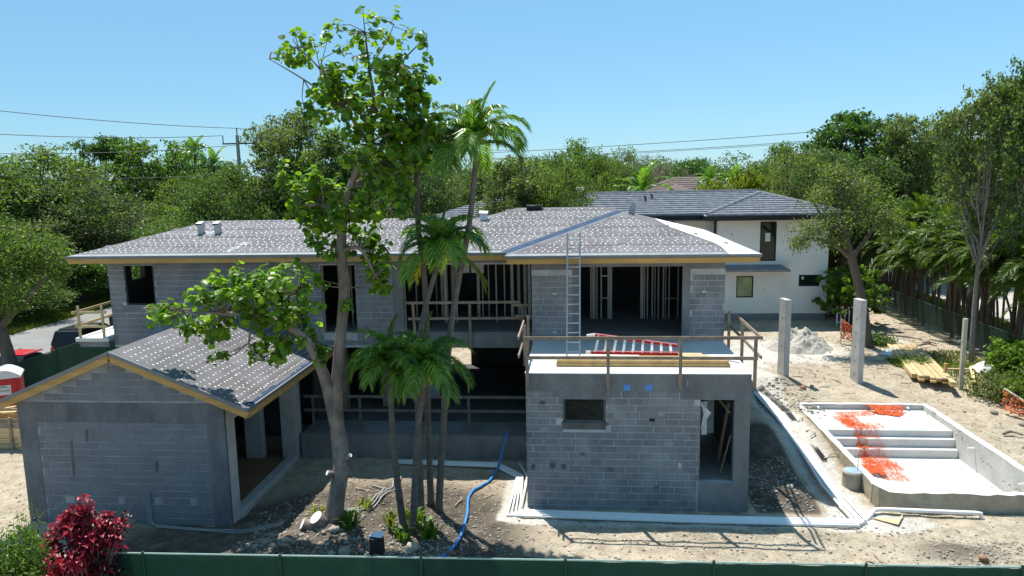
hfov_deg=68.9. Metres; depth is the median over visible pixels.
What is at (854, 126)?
fig tree
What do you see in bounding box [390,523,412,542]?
seedling
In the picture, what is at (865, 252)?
cane palm
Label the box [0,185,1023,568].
ground
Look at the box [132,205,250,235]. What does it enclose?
oak tree
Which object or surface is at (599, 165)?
oak tree
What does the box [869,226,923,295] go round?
cane palm
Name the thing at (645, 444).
unfinished house
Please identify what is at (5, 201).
oak tree
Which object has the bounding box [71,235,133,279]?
bushy tree
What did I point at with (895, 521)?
cardboard
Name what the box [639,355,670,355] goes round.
timber
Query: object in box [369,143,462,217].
oak tree
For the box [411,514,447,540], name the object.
seedling
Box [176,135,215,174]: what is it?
feather palm
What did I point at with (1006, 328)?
lawn grass
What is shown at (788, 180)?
oak tree
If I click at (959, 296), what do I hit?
cane palm
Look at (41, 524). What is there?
weed
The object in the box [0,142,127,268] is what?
oak tree
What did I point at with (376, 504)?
conduit pipe
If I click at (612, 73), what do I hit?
sky
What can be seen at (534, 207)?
roofing felt roll
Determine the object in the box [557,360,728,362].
timber
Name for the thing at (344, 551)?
rock
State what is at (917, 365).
plank
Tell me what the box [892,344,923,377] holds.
plank
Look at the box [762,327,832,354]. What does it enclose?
sand heap
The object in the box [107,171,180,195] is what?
bushy tree
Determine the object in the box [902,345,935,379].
plank
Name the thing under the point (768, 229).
window
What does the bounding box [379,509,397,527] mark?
seedling
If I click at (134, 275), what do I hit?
bushy tree
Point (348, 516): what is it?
weed tuft
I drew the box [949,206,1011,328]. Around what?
cane palm
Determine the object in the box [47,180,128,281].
oak tree
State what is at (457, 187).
oak tree
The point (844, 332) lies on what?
orange fence
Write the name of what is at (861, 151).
oak tree
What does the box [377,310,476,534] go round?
palm tree
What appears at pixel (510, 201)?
oak tree
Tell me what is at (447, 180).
oak tree
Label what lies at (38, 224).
oak tree
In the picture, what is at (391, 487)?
conduit pipe
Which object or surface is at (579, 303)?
ladder
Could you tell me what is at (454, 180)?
oak tree
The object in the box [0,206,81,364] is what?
oak tree
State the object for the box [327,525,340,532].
rock
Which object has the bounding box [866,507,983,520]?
drain pipe
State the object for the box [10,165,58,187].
bushy tree
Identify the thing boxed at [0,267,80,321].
bushy tree
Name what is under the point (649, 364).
timber
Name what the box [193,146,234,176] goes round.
feather palm
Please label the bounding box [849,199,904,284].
cane palm
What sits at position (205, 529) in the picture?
conduit pipe
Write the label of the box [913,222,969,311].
cane palm
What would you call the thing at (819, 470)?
conduit pipe
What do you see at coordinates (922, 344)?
dead branch
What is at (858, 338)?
concrete column
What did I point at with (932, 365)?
plank
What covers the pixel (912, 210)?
cane palm
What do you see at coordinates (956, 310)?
cane palm
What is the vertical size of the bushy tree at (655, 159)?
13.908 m
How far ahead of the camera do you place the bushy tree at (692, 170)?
105.49 m
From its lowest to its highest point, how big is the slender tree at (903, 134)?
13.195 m
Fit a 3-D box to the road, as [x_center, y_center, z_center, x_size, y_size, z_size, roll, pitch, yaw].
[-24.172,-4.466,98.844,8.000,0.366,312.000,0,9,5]
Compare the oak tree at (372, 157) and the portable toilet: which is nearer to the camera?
the portable toilet
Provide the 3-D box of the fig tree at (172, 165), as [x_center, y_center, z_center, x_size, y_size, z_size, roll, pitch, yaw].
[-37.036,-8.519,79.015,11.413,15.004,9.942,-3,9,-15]
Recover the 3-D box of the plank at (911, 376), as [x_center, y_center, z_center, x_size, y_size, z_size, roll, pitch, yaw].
[17.853,3.335,34.308,0.190,0.085,5.836,2,9,17]
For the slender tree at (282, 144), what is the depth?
51.38 m
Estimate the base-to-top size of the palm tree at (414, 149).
12.000 m
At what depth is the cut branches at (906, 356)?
33.62 m
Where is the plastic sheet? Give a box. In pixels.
[878,347,897,355]
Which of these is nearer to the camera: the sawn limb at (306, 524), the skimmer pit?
the sawn limb at (306, 524)
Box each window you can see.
[736,276,752,296]
[760,221,776,260]
[799,275,819,285]
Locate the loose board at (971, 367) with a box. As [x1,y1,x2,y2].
[970,366,975,382]
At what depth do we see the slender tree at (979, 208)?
32.67 m
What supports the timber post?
on the ground at (882, 383)
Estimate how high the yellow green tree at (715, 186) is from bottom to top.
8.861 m
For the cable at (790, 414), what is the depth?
28.98 m
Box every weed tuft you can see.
[308,503,324,514]
[336,506,362,529]
[356,496,373,510]
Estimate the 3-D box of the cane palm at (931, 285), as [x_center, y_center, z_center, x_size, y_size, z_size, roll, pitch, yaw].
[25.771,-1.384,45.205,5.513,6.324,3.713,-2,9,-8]
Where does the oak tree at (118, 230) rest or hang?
on the ground at (882, 383)
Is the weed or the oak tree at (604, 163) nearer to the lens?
the weed
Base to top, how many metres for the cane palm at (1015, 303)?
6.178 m
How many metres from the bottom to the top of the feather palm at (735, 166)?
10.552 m
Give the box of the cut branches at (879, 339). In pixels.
[869,331,900,345]
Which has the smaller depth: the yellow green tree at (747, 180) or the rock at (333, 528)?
the rock at (333, 528)
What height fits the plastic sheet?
0.302 m
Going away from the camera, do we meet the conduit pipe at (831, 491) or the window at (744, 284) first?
the conduit pipe at (831, 491)
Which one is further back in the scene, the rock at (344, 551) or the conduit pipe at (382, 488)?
the conduit pipe at (382, 488)
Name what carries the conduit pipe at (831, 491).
on the ground at (882, 383)
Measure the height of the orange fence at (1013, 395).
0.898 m
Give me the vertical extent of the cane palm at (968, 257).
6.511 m
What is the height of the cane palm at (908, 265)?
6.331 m
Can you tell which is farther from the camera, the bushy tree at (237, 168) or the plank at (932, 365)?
the bushy tree at (237, 168)
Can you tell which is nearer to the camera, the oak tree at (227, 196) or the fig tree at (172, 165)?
the oak tree at (227, 196)
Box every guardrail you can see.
[71,301,111,337]
[303,394,525,432]
[406,301,531,348]
[517,311,762,395]
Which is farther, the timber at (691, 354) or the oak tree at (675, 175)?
the oak tree at (675, 175)
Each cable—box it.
[757,387,822,459]
[758,386,823,459]
[759,385,825,459]
[761,385,826,459]
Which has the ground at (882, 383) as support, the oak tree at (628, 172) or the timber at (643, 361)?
the oak tree at (628, 172)
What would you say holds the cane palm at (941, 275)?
on the ground at (882, 383)
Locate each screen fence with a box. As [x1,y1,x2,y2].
[0,550,1023,575]
[12,340,119,387]
[834,269,1023,358]
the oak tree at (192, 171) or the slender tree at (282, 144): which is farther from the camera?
the oak tree at (192, 171)
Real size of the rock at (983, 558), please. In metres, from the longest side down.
0.226 x 0.226 x 0.158 m
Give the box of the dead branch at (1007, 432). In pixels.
[1002,430,1023,435]
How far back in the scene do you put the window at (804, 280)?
43.99 m
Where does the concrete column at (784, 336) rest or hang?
on the ground at (882, 383)
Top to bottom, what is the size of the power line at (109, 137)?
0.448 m
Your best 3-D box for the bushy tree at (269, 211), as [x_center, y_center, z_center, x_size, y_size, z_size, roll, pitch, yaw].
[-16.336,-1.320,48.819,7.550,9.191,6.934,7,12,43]
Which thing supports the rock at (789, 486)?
on the ground at (882, 383)
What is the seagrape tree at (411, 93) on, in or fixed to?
on the ground at (882, 383)
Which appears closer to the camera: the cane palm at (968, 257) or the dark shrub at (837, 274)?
the cane palm at (968, 257)
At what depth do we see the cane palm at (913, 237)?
41.91 m
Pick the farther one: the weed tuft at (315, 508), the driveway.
the driveway
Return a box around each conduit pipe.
[146,492,283,530]
[147,492,282,531]
[149,492,280,533]
[346,485,385,509]
[347,480,393,510]
[351,476,401,510]
[398,392,864,523]
[398,392,866,521]
[399,391,859,527]
[399,391,862,525]
[518,462,526,508]
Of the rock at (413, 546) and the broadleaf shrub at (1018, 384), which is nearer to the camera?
the rock at (413, 546)
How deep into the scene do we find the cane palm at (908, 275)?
46.15 m
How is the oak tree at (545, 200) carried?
on the ground at (882, 383)
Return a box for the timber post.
[958,318,967,389]
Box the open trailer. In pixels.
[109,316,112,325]
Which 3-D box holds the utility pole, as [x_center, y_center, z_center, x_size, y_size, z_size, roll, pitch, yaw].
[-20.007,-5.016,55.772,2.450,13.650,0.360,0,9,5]
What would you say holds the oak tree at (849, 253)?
on the ground at (882, 383)
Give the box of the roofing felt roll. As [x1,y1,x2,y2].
[526,205,543,209]
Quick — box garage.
[0,306,333,526]
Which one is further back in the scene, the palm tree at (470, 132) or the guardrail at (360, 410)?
the guardrail at (360, 410)
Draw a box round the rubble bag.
[969,361,990,372]
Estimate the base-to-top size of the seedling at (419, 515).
0.550 m
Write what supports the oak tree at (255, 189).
on the ground at (882, 383)
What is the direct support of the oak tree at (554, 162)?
on the ground at (882, 383)
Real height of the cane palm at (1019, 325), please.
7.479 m
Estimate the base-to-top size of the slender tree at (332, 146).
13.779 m
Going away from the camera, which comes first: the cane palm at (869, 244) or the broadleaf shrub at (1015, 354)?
the broadleaf shrub at (1015, 354)
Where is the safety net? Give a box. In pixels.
[832,404,910,482]
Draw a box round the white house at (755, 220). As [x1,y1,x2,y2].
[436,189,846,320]
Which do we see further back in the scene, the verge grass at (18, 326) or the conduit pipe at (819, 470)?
the verge grass at (18, 326)
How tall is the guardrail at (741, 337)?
1.738 m
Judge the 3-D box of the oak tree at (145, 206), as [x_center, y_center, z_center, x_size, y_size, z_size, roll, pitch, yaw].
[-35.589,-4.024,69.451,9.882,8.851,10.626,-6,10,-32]
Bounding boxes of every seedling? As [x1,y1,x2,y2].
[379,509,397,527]
[390,506,429,527]
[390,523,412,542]
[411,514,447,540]
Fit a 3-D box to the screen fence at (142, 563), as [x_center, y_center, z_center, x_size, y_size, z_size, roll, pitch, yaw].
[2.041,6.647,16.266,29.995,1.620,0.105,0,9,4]
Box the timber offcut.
[943,363,947,372]
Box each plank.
[887,344,916,375]
[887,346,916,377]
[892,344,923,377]
[897,344,929,377]
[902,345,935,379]
[906,345,941,380]
[910,344,947,379]
[917,346,955,383]
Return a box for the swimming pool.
[789,402,1023,514]
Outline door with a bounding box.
[0,378,17,418]
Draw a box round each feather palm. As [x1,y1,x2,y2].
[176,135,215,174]
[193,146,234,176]
[610,160,673,190]
[692,164,725,189]
[715,163,745,189]
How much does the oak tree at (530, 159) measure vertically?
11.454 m
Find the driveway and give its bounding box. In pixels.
[888,271,1017,321]
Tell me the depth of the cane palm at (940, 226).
38.47 m
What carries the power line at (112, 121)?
attached to the utility pole
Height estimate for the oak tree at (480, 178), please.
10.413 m
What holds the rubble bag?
on the ground at (882, 383)
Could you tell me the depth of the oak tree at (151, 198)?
76.77 m
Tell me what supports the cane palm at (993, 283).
on the ground at (882, 383)
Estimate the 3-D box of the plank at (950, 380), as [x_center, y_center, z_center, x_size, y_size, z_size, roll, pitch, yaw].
[18.826,3.368,33.291,0.190,0.085,6.586,2,9,17]
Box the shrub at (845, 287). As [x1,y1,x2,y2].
[811,262,892,324]
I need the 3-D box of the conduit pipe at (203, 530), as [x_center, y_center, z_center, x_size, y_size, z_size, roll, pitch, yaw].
[-8.385,6.321,20.869,3.976,0.961,0.306,0,9,9]
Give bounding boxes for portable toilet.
[0,364,24,423]
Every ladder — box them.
[566,233,580,355]
[586,333,678,355]
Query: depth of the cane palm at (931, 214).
41.78 m
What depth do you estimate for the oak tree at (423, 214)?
44.61 m
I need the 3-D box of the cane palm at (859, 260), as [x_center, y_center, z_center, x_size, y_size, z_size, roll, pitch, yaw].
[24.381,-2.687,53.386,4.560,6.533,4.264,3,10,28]
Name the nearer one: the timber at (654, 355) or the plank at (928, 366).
the timber at (654, 355)
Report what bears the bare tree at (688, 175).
on the ground at (882, 383)
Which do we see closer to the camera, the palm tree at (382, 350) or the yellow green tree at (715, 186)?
the palm tree at (382, 350)
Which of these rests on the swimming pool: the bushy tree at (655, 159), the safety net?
the safety net
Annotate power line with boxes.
[0,134,222,137]
[0,145,234,153]
[3,111,235,128]
[10,174,227,178]
[323,121,931,159]
[375,131,928,162]
[463,133,921,160]
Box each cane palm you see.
[828,253,832,273]
[830,207,865,268]
[849,154,898,276]
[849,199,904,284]
[849,200,875,270]
[850,221,879,283]
[851,191,899,290]
[853,200,909,291]
[861,227,905,292]
[869,190,905,274]
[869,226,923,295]
[872,194,942,295]
[875,215,924,300]
[878,192,955,298]
[879,204,964,307]
[880,221,945,304]
[895,226,942,306]
[896,204,983,318]
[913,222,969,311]
[914,194,975,316]
[923,256,984,322]
[929,212,989,319]
[931,220,1011,326]
[938,224,1023,335]
[939,229,958,314]
[947,216,1012,324]
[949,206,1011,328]
[971,203,1023,338]
[987,234,1023,303]
[988,227,1023,288]
[997,196,1022,332]
[999,244,1023,321]
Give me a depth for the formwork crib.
27.70 m
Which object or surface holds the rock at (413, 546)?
on the ground at (882, 383)
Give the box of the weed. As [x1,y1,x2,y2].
[1,497,45,544]
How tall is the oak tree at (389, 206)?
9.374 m
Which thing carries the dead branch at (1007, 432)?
on the ground at (882, 383)
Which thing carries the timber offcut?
on the plank at (932, 365)
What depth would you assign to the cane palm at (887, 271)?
50.08 m
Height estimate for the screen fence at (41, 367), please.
1.950 m
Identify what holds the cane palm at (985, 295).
on the ground at (882, 383)
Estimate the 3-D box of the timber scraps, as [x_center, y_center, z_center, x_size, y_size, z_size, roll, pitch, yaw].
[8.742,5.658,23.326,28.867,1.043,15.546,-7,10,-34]
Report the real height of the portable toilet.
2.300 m
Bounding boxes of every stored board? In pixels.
[236,436,281,441]
[236,441,281,443]
[236,444,281,446]
[236,446,281,449]
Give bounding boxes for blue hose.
[440,432,508,556]
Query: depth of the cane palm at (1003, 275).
30.95 m
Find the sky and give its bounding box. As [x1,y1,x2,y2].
[0,0,1023,184]
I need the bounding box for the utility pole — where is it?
[222,128,253,210]
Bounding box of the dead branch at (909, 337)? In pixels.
[889,334,935,343]
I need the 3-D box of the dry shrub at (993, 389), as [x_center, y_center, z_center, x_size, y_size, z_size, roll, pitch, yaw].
[19.093,3.840,29.564,2.020,1.414,2.114,0,9,5]
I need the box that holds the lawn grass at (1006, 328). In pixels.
[885,285,1023,397]
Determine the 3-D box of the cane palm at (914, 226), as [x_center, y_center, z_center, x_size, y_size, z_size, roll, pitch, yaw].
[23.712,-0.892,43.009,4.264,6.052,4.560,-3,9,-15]
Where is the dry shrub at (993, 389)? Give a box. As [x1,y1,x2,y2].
[963,368,1021,403]
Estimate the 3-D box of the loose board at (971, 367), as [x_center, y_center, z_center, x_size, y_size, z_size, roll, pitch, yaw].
[19.470,3.650,31.562,0.140,0.090,2.641,4,10,29]
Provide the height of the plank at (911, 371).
0.085 m
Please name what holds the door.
in the portable toilet
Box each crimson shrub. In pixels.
[41,494,135,575]
[42,557,82,575]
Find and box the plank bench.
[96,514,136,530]
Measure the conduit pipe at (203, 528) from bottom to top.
0.961 m
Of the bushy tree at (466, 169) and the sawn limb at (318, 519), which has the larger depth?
the bushy tree at (466, 169)
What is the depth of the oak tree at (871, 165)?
50.39 m
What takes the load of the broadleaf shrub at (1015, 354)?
on the ground at (882, 383)
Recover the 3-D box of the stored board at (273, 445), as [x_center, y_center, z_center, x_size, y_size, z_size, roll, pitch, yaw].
[-9.639,5.687,27.216,2.648,0.080,0.300,0,9,5]
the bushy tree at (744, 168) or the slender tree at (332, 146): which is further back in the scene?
the bushy tree at (744, 168)
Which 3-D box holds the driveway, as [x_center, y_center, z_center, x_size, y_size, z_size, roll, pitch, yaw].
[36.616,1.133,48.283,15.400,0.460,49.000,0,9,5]
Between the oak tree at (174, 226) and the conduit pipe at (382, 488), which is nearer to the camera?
the conduit pipe at (382, 488)
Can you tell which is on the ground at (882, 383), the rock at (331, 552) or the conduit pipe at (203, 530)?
the rock at (331, 552)
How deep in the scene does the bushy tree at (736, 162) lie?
110.02 m
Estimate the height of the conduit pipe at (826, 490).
0.996 m
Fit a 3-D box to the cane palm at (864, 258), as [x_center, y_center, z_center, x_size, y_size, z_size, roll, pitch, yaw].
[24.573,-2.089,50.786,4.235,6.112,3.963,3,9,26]
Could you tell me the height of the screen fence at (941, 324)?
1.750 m
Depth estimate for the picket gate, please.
42.47 m
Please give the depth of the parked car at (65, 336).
40.56 m
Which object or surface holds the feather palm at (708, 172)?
on the ground at (882, 383)
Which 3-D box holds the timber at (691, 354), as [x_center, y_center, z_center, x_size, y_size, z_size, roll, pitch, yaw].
[5.304,2.076,22.544,0.850,0.196,0.200,0,9,5]
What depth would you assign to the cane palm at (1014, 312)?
36.93 m
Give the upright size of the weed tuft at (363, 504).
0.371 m
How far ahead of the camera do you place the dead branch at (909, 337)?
38.63 m
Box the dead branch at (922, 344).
[916,343,936,345]
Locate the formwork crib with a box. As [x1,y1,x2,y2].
[0,405,21,449]
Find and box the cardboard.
[872,514,902,524]
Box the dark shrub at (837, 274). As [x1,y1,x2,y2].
[825,270,851,315]
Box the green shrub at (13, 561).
[0,513,66,575]
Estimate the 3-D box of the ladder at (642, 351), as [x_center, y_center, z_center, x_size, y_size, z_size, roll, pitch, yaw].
[3.650,1.734,22.752,2.784,0.623,0.352,1,9,12]
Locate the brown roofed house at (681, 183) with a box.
[647,177,729,190]
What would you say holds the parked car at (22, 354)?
on the road
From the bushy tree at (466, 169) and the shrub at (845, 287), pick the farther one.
the bushy tree at (466, 169)
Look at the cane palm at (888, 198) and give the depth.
52.06 m
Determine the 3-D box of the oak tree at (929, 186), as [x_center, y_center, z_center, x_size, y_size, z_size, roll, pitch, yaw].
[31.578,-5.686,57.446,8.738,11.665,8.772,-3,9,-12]
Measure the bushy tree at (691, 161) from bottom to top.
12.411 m
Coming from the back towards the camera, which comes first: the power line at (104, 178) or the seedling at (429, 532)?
the power line at (104, 178)
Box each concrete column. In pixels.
[777,298,791,376]
[850,298,866,383]
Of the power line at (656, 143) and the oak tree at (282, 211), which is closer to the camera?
the oak tree at (282, 211)
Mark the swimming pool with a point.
(943, 466)
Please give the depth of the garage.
21.26 m
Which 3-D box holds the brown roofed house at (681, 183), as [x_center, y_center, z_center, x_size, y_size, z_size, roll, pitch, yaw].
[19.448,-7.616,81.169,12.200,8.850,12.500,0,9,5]
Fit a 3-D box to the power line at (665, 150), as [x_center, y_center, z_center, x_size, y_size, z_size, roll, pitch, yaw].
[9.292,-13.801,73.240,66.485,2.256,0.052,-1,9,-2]
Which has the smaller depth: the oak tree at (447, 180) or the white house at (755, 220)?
the white house at (755, 220)
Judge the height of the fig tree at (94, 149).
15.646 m
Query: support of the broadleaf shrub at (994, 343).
on the ground at (882, 383)
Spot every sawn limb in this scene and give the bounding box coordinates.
[300,518,315,530]
[310,511,328,526]
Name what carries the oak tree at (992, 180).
on the ground at (882, 383)
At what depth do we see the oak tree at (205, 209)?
49.16 m
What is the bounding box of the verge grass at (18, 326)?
[6,297,110,334]
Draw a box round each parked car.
[0,348,42,365]
[50,321,110,350]
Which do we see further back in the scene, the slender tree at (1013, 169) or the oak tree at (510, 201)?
the oak tree at (510, 201)
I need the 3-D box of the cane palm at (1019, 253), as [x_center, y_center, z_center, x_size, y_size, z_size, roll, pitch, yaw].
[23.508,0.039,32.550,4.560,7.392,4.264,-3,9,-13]
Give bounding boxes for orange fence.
[840,319,872,343]
[1000,388,1023,416]
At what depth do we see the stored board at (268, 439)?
27.05 m
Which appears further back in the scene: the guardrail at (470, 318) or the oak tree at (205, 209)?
the oak tree at (205, 209)
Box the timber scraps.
[303,354,1023,562]
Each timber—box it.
[556,362,729,366]
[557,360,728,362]
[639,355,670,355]
[678,353,702,354]
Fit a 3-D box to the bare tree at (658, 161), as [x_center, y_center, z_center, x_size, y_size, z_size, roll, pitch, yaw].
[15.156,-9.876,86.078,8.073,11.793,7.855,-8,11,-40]
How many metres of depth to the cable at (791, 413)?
28.89 m
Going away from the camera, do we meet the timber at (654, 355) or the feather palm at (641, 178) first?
the timber at (654, 355)
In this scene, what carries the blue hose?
on the ground at (882, 383)
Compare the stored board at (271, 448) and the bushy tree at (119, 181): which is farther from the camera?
the bushy tree at (119, 181)
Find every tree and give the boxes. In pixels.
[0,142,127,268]
[0,168,55,268]
[0,175,156,298]
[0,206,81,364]
[0,214,82,291]
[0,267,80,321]
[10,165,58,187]
[29,244,110,303]
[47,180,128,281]
[50,133,144,197]
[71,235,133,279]
[81,198,169,243]
[94,136,209,205]
[106,226,167,279]
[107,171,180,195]
[115,181,186,208]
[129,217,208,278]
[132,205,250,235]
[136,159,252,222]
[142,4,442,522]
[170,159,279,225]
[172,189,265,219]
[192,159,266,190]
[225,179,280,211]
[237,199,284,219]
[239,106,328,219]
[257,188,314,219]
[288,124,374,213]
[328,195,401,217]
[332,140,413,211]
[346,313,430,529]
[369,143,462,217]
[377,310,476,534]
[378,107,468,506]
[395,211,439,217]
[396,192,493,517]
[408,165,469,214]
[408,167,486,215]
[421,81,532,513]
[438,169,483,187]
[441,161,491,192]
[454,167,522,207]
[475,154,580,215]
[475,173,532,216]
[503,154,553,171]
[525,149,592,192]
[527,153,602,207]
[542,136,623,191]
[574,155,626,190]
[593,145,652,190]
[616,153,642,190]
[619,152,675,189]
[619,153,673,188]
[625,159,686,187]
[647,160,693,183]
[653,157,727,183]
[669,157,722,177]
[683,157,745,177]
[693,176,724,189]
[704,150,764,179]
[719,165,779,193]
[742,140,820,195]
[751,141,851,254]
[782,157,912,347]
[789,146,910,291]
[794,107,944,200]
[828,250,871,271]
[851,137,920,265]
[874,112,949,208]
[887,141,998,276]
[921,113,965,148]
[922,69,1023,362]
[924,132,1022,279]
[984,54,1023,339]
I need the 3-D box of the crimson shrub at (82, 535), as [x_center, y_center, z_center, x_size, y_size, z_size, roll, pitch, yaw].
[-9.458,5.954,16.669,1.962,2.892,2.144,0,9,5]
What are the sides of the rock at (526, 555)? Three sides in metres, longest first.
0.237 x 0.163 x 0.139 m
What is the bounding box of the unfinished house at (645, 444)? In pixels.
[65,203,761,512]
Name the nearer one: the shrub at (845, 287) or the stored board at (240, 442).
the stored board at (240, 442)
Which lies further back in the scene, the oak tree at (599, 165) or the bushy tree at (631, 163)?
the bushy tree at (631, 163)
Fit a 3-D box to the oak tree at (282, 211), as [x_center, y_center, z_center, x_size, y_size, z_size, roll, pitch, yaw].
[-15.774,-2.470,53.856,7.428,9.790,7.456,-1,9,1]
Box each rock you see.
[281,536,290,542]
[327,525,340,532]
[327,550,335,554]
[337,546,350,555]
[405,542,419,551]
[445,550,454,555]
[523,553,530,557]
[786,484,793,488]
[979,555,989,561]
[990,409,998,414]
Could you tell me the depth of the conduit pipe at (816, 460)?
21.49 m
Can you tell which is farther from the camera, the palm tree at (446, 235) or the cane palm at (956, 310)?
the cane palm at (956, 310)
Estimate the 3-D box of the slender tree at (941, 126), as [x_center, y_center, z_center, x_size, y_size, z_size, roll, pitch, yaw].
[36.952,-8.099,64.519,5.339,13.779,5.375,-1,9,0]
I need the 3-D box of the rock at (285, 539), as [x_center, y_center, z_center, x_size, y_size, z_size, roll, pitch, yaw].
[-5.897,6.567,19.488,0.262,0.154,0.191,-3,-7,-8]
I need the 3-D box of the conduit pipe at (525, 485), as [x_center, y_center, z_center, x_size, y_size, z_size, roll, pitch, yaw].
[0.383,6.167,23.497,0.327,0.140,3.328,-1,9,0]
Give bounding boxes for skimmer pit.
[842,456,861,489]
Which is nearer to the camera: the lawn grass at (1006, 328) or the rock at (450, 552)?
the rock at (450, 552)
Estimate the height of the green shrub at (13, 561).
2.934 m
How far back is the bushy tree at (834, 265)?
57.51 m
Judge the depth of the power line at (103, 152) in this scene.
50.61 m
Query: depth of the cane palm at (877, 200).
54.95 m
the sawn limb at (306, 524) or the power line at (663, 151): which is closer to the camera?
the sawn limb at (306, 524)
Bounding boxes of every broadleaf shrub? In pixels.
[982,335,1021,372]
[982,339,1023,392]
[998,366,1023,406]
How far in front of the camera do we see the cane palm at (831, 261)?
57.09 m
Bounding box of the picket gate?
[836,307,849,325]
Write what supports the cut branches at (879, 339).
on the ground at (882, 383)
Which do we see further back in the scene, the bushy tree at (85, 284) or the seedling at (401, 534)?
the bushy tree at (85, 284)
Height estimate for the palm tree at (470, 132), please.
12.421 m
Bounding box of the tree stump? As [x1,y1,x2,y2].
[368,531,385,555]
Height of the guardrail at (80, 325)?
1.400 m
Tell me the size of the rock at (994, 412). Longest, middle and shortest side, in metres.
0.364 x 0.250 x 0.214 m
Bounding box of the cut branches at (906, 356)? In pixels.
[889,354,932,368]
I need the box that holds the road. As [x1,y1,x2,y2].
[0,307,111,355]
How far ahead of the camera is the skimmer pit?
22.86 m
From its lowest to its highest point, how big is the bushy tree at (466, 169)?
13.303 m
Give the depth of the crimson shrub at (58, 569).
15.85 m
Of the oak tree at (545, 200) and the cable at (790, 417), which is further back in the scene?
the oak tree at (545, 200)

